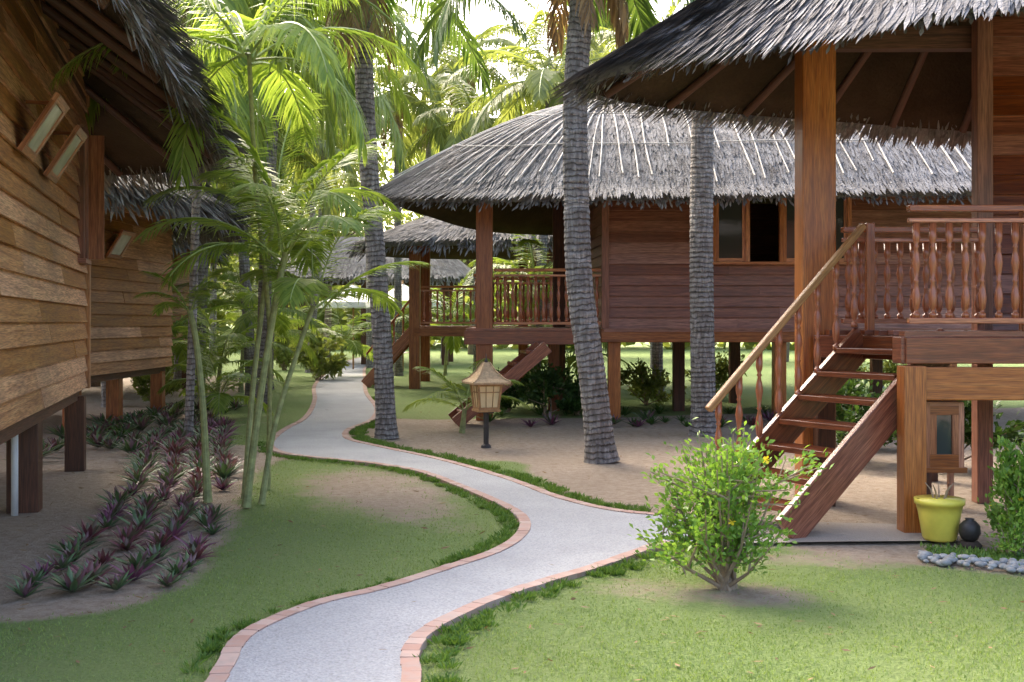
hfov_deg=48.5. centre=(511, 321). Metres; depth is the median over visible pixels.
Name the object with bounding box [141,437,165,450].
rosette plant
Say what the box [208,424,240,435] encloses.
rosette plant
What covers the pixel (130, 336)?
bungalow
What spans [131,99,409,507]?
areca palm
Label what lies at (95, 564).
rosette plant
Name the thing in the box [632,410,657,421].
rosette plant
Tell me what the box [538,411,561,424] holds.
rosette plant
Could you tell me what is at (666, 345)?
hedge
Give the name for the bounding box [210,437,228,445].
rosette plant
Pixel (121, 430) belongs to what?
rosette plant
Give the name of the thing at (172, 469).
rosette plant
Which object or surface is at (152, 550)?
rosette plant
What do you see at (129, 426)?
rosette plant
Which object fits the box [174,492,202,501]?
rosette plant
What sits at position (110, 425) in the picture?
rosette plant
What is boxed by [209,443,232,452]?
rosette plant
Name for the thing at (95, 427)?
rosette plant
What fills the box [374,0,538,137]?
palm tree
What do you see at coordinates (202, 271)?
palm tree
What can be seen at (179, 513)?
rosette plant
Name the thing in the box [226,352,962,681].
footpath
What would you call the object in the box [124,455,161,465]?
rosette plant
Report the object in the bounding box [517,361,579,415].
garden shrub
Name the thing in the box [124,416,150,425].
rosette plant
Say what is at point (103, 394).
palm tree
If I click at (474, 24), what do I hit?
sky
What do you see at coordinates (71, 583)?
rosette plant
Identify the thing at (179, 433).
rosette plant
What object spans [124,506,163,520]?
rosette plant
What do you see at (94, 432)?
rosette plant
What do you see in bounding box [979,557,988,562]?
stone
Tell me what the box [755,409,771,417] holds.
rosette plant
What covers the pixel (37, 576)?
rosette plant
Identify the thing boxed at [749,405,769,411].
rosette plant
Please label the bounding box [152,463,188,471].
rosette plant
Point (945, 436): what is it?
wooden cabinet
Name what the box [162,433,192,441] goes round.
rosette plant
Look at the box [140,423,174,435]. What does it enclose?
rosette plant
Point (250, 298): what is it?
palm tree
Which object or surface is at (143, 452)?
rosette plant
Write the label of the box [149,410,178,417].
rosette plant
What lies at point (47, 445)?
rosette plant
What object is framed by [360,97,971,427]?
bungalow
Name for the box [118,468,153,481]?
rosette plant
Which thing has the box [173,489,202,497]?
rosette plant
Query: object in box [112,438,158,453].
rosette plant
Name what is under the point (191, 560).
rosette plant
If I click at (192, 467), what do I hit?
rosette plant
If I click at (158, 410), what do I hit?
rosette plant
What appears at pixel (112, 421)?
rosette plant
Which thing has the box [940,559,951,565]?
stone
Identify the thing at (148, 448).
rosette plant
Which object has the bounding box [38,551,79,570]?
rosette plant
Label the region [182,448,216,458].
rosette plant
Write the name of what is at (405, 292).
patio umbrella
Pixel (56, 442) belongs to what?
rosette plant
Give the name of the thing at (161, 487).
rosette plant
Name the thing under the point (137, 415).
rosette plant
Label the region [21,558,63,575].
rosette plant
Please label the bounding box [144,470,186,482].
rosette plant
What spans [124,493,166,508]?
rosette plant
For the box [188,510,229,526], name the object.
rosette plant
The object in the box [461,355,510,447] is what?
garden lantern
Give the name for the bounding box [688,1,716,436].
palm tree
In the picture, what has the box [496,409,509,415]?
rosette plant
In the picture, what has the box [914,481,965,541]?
flower pot
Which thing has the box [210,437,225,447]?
rosette plant
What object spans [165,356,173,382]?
garden shrub
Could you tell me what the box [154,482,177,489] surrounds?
rosette plant
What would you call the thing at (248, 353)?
palm tree
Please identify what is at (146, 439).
rosette plant
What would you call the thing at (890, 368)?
garden shrub
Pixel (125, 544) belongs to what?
rosette plant
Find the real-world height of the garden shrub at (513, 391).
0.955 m
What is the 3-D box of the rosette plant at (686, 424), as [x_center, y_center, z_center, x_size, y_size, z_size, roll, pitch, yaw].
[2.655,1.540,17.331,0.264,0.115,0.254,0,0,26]
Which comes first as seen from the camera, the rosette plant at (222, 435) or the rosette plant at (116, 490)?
the rosette plant at (116, 490)
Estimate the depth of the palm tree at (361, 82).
15.59 m
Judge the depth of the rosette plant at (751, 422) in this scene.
17.52 m
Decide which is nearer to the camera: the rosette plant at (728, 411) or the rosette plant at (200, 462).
the rosette plant at (200, 462)
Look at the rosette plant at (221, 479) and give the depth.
11.06 m
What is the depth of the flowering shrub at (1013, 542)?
7.73 m
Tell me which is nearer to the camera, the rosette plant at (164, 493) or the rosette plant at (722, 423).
the rosette plant at (164, 493)
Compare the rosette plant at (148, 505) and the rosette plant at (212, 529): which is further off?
the rosette plant at (148, 505)
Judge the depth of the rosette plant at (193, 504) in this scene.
9.53 m
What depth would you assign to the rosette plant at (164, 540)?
8.05 m
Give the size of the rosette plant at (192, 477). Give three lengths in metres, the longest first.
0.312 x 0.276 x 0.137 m
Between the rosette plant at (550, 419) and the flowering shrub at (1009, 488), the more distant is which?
the rosette plant at (550, 419)
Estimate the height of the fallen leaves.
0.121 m
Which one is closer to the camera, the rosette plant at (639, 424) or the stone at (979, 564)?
the stone at (979, 564)
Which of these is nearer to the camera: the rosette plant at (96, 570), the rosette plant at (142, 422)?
the rosette plant at (96, 570)
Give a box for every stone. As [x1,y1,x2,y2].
[917,553,927,558]
[919,550,930,555]
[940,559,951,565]
[943,556,955,562]
[960,554,969,559]
[968,557,980,563]
[974,561,984,566]
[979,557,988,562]
[987,563,996,567]
[999,558,1007,563]
[999,563,1005,568]
[1006,567,1015,572]
[1007,560,1020,563]
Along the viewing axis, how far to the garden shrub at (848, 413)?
12.88 m
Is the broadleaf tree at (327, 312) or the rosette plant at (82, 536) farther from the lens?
the broadleaf tree at (327, 312)
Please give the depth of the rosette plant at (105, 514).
9.07 m
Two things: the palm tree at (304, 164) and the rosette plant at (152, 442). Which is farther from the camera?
the palm tree at (304, 164)
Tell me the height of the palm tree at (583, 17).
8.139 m
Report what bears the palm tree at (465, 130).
on the ground at (552, 453)
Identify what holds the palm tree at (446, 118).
on the ground at (552, 453)
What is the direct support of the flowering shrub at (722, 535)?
on the ground at (552, 453)
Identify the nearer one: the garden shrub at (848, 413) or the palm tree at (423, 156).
the garden shrub at (848, 413)
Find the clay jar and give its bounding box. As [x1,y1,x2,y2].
[957,518,982,549]
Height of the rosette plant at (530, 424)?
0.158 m
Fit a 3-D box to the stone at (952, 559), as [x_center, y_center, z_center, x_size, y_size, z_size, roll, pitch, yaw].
[2.898,1.576,7.538,0.080,0.046,0.064,0,0,22]
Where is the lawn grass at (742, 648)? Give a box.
[0,434,1023,681]
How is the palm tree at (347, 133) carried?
on the ground at (552, 453)
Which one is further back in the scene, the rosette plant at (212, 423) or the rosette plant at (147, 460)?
the rosette plant at (212, 423)
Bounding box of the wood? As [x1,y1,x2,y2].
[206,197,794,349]
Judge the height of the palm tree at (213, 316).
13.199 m
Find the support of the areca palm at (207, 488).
on the ground at (552, 453)
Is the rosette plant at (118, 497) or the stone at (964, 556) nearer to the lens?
the stone at (964, 556)
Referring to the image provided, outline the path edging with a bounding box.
[204,352,669,681]
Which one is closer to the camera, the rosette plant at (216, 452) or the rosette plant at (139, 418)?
the rosette plant at (216, 452)
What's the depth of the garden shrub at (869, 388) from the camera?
14.29 m
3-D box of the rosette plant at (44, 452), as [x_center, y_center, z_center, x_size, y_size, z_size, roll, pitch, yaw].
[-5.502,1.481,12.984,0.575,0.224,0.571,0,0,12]
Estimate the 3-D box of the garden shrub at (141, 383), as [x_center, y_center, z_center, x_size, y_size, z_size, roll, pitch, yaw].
[-6.781,1.135,21.936,1.120,0.952,1.179,0,0,0]
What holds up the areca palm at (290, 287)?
on the ground at (552, 453)
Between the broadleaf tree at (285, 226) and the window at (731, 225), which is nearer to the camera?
the window at (731, 225)
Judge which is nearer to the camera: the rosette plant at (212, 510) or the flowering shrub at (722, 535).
the flowering shrub at (722, 535)
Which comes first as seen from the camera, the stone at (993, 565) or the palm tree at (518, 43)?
the stone at (993, 565)
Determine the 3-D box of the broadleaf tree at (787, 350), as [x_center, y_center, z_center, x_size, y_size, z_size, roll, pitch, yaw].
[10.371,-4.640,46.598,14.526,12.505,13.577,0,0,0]
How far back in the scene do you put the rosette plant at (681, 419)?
18.20 m
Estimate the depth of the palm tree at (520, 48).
30.04 m
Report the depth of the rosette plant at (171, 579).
6.88 m
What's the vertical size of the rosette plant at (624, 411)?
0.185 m
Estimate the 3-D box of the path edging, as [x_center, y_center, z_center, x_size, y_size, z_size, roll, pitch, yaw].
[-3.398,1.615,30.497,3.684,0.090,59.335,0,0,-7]
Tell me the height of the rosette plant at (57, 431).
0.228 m
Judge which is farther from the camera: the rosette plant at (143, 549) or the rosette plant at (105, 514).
the rosette plant at (105, 514)
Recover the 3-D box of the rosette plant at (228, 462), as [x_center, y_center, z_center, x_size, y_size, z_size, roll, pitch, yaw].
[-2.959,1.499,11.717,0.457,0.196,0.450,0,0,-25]
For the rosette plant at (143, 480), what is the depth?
11.07 m
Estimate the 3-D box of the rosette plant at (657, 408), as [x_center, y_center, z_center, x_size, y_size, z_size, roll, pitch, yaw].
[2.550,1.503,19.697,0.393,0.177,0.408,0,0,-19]
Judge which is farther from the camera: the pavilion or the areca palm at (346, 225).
the pavilion
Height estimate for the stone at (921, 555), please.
0.044 m
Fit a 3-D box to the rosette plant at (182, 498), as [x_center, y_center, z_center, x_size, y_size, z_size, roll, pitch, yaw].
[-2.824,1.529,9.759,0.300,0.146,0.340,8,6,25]
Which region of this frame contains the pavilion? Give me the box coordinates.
[251,236,472,364]
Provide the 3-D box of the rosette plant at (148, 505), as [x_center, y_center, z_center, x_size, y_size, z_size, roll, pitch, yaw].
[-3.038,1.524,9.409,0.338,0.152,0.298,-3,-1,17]
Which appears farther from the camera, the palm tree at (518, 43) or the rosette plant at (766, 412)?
the palm tree at (518, 43)
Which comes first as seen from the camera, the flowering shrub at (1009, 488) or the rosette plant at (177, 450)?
the flowering shrub at (1009, 488)
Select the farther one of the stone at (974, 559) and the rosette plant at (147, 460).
the rosette plant at (147, 460)
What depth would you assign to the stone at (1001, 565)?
7.32 m
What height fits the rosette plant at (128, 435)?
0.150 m
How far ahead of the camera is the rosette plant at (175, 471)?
11.40 m
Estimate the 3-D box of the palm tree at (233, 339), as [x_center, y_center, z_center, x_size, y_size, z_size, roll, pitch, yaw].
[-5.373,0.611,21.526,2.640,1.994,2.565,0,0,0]
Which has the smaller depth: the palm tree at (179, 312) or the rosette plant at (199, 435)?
the rosette plant at (199, 435)
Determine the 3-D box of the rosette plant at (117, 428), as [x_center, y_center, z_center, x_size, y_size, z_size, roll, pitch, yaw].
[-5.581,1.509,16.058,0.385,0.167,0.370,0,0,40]
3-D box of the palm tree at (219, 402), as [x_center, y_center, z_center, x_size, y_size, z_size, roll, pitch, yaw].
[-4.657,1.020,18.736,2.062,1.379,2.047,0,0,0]
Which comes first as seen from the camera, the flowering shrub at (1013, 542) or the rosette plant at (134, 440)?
the flowering shrub at (1013, 542)
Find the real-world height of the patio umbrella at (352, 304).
2.950 m
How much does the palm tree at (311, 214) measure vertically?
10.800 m
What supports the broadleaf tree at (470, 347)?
on the ground at (552, 453)
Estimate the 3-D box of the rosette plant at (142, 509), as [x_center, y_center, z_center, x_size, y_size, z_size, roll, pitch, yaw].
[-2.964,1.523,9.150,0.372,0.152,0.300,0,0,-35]
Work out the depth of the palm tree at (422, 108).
33.89 m
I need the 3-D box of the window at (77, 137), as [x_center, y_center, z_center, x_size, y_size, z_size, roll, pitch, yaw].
[-3.683,-1.380,9.395,0.283,0.427,0.534,0,0,-15]
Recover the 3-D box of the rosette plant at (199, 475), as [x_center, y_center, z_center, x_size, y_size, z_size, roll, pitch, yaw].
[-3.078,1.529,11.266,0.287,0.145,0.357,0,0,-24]
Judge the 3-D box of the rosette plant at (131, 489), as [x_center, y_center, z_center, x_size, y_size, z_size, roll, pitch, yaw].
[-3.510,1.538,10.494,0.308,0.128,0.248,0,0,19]
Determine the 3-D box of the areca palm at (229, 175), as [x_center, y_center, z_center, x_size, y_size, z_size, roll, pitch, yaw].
[-2.286,-0.330,10.601,2.331,3.876,2.282,0,0,0]
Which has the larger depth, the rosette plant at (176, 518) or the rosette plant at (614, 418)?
the rosette plant at (614, 418)
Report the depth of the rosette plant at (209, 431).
15.36 m
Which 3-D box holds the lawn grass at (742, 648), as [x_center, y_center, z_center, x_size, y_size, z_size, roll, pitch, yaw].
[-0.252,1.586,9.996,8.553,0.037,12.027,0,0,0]
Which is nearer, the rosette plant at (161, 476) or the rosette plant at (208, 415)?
the rosette plant at (161, 476)
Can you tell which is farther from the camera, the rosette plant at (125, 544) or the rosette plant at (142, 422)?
the rosette plant at (142, 422)
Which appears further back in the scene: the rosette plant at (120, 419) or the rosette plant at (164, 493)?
the rosette plant at (120, 419)
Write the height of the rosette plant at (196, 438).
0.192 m
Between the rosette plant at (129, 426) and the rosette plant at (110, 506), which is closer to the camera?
the rosette plant at (110, 506)
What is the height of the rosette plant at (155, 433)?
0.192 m
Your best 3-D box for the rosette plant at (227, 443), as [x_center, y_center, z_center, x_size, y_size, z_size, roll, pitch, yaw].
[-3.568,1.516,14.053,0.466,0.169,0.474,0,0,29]
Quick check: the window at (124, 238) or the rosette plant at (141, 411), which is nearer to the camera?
the window at (124, 238)
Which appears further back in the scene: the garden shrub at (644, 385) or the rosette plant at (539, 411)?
the garden shrub at (644, 385)
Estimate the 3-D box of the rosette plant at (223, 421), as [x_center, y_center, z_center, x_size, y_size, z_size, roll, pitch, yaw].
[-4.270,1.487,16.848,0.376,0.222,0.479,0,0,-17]
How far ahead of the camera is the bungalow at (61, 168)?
9.40 m
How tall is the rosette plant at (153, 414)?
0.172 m
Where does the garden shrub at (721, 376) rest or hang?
on the ground at (552, 453)
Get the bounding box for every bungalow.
[0,0,250,515]
[62,173,256,426]
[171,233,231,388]
[339,216,571,388]
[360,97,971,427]
[547,0,1023,538]
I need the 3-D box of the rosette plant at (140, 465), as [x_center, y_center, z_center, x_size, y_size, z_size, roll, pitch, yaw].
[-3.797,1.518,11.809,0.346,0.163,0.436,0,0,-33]
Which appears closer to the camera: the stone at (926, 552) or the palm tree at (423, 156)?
the stone at (926, 552)
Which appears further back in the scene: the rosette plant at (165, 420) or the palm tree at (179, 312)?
the palm tree at (179, 312)
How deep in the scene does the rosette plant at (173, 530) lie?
8.32 m
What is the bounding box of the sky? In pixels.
[224,0,686,319]
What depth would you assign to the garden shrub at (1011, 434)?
12.18 m
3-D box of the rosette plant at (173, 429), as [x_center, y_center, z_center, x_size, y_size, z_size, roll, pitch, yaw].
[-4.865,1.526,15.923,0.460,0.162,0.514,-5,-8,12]
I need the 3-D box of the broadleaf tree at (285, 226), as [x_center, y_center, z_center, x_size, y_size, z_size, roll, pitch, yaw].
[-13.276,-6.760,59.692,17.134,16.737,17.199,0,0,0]
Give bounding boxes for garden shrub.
[130,363,183,401]
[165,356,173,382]
[273,325,307,369]
[288,331,349,380]
[496,361,529,412]
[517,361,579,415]
[554,370,582,414]
[606,358,687,405]
[685,351,749,392]
[836,361,890,393]
[836,378,896,446]
[837,379,896,445]
[866,360,906,386]
[893,400,1023,460]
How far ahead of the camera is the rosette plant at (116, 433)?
15.47 m
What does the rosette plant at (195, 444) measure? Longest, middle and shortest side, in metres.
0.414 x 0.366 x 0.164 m
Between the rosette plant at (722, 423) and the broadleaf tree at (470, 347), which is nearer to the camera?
the rosette plant at (722, 423)
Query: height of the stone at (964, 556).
0.041 m
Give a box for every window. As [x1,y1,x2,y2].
[17,92,69,161]
[43,124,86,183]
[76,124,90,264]
[105,229,135,258]
[713,197,852,264]
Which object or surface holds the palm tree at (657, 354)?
on the ground at (552, 453)
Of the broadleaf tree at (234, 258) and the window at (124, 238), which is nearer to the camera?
the window at (124, 238)
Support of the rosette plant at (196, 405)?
on the ground at (552, 453)
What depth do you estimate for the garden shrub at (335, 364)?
30.96 m
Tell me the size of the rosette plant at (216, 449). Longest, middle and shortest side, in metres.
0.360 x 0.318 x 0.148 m
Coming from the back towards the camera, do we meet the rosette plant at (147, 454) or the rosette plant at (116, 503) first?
the rosette plant at (147, 454)
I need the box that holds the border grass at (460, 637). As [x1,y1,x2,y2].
[178,396,693,681]
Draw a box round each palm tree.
[85,0,433,438]
[101,2,181,407]
[156,344,289,419]
[165,301,292,397]
[165,308,226,370]
[172,252,322,391]
[173,0,475,410]
[173,22,344,396]
[173,45,186,384]
[178,19,294,397]
[203,258,332,341]
[209,183,217,368]
[210,83,387,389]
[212,279,310,351]
[212,305,319,366]
[240,0,535,438]
[279,122,389,372]
[280,119,359,332]
[294,4,490,375]
[299,299,400,376]
[321,2,431,367]
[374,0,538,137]
[374,87,479,216]
[389,98,471,358]
[391,273,506,375]
[392,51,527,370]
[403,358,529,432]
[413,0,694,463]
[441,5,631,371]
[465,234,568,373]
[475,0,613,122]
[475,67,520,112]
[503,0,685,63]
[513,321,632,388]
[549,0,689,394]
[609,41,651,367]
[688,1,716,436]
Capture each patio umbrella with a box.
[318,283,369,368]
[365,280,440,370]
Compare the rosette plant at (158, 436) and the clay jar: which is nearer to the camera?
the clay jar
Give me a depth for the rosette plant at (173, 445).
13.47 m
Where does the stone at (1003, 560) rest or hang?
on the ground at (552, 453)
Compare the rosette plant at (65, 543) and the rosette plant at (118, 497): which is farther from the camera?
the rosette plant at (118, 497)
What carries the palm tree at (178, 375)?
on the ground at (552, 453)
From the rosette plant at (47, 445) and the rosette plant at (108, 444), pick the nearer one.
the rosette plant at (47, 445)
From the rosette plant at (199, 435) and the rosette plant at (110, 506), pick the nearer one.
the rosette plant at (110, 506)
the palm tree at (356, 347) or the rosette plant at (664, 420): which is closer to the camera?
the rosette plant at (664, 420)
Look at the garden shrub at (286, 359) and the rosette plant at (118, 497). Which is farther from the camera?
the garden shrub at (286, 359)
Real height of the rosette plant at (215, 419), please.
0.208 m
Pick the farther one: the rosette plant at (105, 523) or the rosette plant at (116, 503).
the rosette plant at (116, 503)
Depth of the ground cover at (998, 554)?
7.78 m
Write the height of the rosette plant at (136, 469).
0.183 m
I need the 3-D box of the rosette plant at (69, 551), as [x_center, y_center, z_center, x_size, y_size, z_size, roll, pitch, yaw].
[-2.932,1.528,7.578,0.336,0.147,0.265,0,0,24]
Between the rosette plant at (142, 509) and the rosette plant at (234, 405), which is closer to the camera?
the rosette plant at (142, 509)
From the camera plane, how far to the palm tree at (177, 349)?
23.34 m
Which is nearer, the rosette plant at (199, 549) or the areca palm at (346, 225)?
the rosette plant at (199, 549)
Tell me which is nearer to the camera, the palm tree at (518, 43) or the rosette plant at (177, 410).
the rosette plant at (177, 410)
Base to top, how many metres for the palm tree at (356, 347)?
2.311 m
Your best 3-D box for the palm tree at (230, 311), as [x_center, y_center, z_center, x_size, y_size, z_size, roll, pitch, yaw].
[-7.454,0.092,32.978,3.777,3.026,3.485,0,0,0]
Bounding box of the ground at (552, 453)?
[0,325,1023,681]
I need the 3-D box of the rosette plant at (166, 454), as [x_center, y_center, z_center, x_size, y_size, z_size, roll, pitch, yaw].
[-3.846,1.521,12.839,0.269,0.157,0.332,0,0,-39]
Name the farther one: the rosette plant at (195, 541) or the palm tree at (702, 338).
the palm tree at (702, 338)
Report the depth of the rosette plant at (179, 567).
7.16 m
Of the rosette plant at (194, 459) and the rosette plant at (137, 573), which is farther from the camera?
the rosette plant at (194, 459)
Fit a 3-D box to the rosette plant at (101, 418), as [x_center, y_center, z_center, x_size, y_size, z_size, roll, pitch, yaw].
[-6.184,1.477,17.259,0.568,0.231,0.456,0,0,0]
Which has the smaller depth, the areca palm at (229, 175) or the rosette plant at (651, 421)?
the areca palm at (229, 175)
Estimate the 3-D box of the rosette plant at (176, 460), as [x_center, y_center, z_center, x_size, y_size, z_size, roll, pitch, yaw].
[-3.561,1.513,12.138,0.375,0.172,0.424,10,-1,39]
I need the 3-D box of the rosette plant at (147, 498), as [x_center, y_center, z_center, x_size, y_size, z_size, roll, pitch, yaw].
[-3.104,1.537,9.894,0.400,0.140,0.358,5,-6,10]
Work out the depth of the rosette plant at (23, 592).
6.60 m
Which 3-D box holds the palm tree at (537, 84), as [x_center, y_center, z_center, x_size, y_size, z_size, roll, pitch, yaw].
[0.781,-2.954,25.419,5.062,9.123,4.928,0,0,-16]
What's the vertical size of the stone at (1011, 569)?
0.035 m
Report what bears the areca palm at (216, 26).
on the ground at (552, 453)
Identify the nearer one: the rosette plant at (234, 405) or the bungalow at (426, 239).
the rosette plant at (234, 405)
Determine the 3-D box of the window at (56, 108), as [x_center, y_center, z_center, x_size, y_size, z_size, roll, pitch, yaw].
[-3.369,-1.400,8.195,0.283,0.427,0.534,0,0,-15]
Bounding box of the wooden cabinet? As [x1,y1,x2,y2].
[927,400,966,495]
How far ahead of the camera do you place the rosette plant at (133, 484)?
10.73 m
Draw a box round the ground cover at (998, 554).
[920,541,1023,564]
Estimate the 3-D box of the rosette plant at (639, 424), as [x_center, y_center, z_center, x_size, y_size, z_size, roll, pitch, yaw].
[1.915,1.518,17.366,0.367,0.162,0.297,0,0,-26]
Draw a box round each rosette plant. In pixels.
[3,577,49,597]
[4,569,51,586]
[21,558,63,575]
[36,565,105,592]
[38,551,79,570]
[43,440,63,453]
[43,444,63,456]
[44,436,63,450]
[45,423,89,438]
[46,535,91,551]
[49,538,101,561]
[61,517,114,539]
[64,559,118,586]
[66,531,106,547]
[72,558,114,572]
[84,548,123,564]
[86,413,122,424]
[86,422,112,432]
[86,426,114,440]
[86,430,116,447]
[86,514,125,528]
[87,509,124,520]
[90,436,125,448]
[92,571,134,589]
[93,486,140,500]
[93,501,132,516]
[94,418,125,426]
[96,490,135,503]
[97,421,127,431]
[97,498,134,510]
[99,415,132,425]
[101,522,147,542]
[102,423,131,431]
[108,558,157,580]
[109,430,132,438]
[109,534,149,550]
[111,426,132,434]
[111,550,172,569]
[112,422,139,431]
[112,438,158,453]
[115,510,167,529]
[117,521,150,534]
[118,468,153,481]
[118,482,145,495]
[119,430,145,439]
[119,472,152,485]
[119,481,151,490]
[121,415,157,430]
[121,436,150,446]
[121,462,160,477]
[123,411,148,420]
[123,448,158,459]
[123,501,167,516]
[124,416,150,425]
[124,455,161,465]
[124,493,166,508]
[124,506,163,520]
[127,449,166,461]
[127,456,160,466]
[127,461,157,471]
[129,459,164,471]
[129,490,168,503]
[130,498,168,510]
[131,409,151,417]
[131,434,166,446]
[131,541,171,554]
[132,443,159,451]
[136,543,180,563]
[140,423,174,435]
[140,529,183,547]
[140,570,188,586]
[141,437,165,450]
[143,405,167,414]
[143,410,162,419]
[143,520,199,539]
[144,428,170,439]
[144,432,164,439]
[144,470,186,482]
[147,482,174,495]
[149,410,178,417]
[150,425,175,436]
[150,474,189,487]
[150,486,174,500]
[151,518,192,529]
[152,413,181,424]
[152,439,189,456]
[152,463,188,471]
[153,439,188,451]
[153,556,195,575]
[154,438,191,449]
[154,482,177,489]
[156,515,192,527]
[157,464,198,479]
[159,451,181,459]
[159,504,201,523]
[160,454,188,466]
[161,463,193,472]
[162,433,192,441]
[162,455,189,469]
[163,491,195,507]
[164,406,184,417]
[166,427,192,437]
[167,550,204,568]
[170,501,206,515]
[172,530,219,548]
[172,539,216,559]
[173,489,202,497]
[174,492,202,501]
[174,499,204,510]
[177,457,219,469]
[177,464,216,477]
[180,477,214,487]
[181,451,215,462]
[181,455,213,463]
[181,460,216,474]
[181,475,202,483]
[181,479,202,494]
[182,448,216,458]
[185,435,212,446]
[186,437,201,449]
[188,470,214,480]
[188,503,235,520]
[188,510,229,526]
[189,433,215,440]
[192,428,218,437]
[193,504,224,513]
[194,402,208,410]
[197,417,218,427]
[198,412,219,418]
[199,523,232,534]
[207,416,224,425]
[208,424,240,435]
[208,430,236,440]
[209,439,241,448]
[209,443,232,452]
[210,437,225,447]
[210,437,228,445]
[210,445,229,454]
[210,448,227,459]
[210,457,242,473]
[210,461,242,478]
[211,476,236,485]
[212,415,234,428]
[212,475,236,489]
[213,447,239,460]
[213,453,243,463]
[228,400,246,409]
[479,412,500,421]
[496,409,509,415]
[518,418,539,426]
[528,407,550,414]
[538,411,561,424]
[611,414,625,423]
[621,406,634,415]
[623,417,645,425]
[627,417,649,426]
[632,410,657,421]
[641,415,659,424]
[649,405,671,413]
[658,416,672,422]
[673,416,687,421]
[677,420,689,426]
[720,419,730,426]
[724,407,735,413]
[744,415,765,425]
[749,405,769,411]
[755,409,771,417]
[763,411,776,420]
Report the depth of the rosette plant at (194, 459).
12.42 m
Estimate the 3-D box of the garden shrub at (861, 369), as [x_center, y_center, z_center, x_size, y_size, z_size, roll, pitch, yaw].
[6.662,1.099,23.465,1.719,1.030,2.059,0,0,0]
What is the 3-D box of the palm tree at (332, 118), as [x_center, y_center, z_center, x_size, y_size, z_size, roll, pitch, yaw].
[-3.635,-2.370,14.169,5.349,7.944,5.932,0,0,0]
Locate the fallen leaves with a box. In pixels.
[0,404,1023,679]
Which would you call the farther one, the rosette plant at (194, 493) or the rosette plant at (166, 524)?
the rosette plant at (194, 493)
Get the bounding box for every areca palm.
[48,0,429,489]
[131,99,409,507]
[133,267,249,502]
[143,93,399,498]
[195,205,428,504]
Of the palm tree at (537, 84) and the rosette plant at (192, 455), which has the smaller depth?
the rosette plant at (192, 455)
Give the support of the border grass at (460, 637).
on the ground at (552, 453)
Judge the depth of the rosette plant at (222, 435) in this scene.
14.94 m
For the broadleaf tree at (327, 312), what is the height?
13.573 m
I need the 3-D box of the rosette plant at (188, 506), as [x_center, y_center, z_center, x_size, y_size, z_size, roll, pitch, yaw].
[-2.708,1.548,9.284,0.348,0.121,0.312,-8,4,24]
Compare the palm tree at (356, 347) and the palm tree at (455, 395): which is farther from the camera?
the palm tree at (356, 347)
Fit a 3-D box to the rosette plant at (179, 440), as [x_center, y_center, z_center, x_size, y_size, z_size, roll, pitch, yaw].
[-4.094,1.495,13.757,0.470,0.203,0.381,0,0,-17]
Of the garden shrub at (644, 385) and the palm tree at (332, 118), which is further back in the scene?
the garden shrub at (644, 385)
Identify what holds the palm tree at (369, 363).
on the ground at (552, 453)
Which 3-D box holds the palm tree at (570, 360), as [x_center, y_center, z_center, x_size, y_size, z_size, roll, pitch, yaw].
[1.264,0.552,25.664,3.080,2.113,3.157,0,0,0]
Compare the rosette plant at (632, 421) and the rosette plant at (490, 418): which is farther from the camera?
the rosette plant at (490, 418)
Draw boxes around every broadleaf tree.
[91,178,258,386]
[208,209,286,320]
[210,152,409,294]
[235,71,448,356]
[339,116,529,354]
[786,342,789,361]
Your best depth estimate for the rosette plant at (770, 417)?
18.22 m
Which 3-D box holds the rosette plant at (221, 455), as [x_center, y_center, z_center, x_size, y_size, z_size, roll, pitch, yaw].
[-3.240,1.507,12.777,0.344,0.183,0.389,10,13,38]
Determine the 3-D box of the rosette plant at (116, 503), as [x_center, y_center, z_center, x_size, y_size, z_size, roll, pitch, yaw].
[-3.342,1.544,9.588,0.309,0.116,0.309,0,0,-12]
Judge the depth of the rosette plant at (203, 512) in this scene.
9.30 m
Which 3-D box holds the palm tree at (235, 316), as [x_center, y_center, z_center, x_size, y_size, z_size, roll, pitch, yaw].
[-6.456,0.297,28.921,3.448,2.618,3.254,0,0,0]
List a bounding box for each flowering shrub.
[628,417,833,590]
[977,435,1023,551]
[984,522,1023,554]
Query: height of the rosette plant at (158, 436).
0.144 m
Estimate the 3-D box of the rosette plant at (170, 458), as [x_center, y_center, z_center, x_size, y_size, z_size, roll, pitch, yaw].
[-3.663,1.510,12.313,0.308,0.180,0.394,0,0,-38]
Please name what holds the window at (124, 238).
in the bungalow at (130, 336)
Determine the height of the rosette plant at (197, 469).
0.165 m
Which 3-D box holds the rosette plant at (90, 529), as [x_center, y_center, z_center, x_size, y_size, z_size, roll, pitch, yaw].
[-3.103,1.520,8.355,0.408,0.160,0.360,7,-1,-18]
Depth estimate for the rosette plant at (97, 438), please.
14.39 m
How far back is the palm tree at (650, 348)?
39.93 m
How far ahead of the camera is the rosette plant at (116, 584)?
6.79 m
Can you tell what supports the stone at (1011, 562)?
on the ground at (552, 453)
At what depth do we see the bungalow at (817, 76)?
9.95 m
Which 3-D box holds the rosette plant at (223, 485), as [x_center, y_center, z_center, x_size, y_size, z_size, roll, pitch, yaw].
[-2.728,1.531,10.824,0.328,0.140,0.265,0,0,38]
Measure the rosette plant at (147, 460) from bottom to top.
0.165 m
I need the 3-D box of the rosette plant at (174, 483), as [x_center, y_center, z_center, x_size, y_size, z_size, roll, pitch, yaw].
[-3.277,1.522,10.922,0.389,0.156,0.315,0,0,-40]

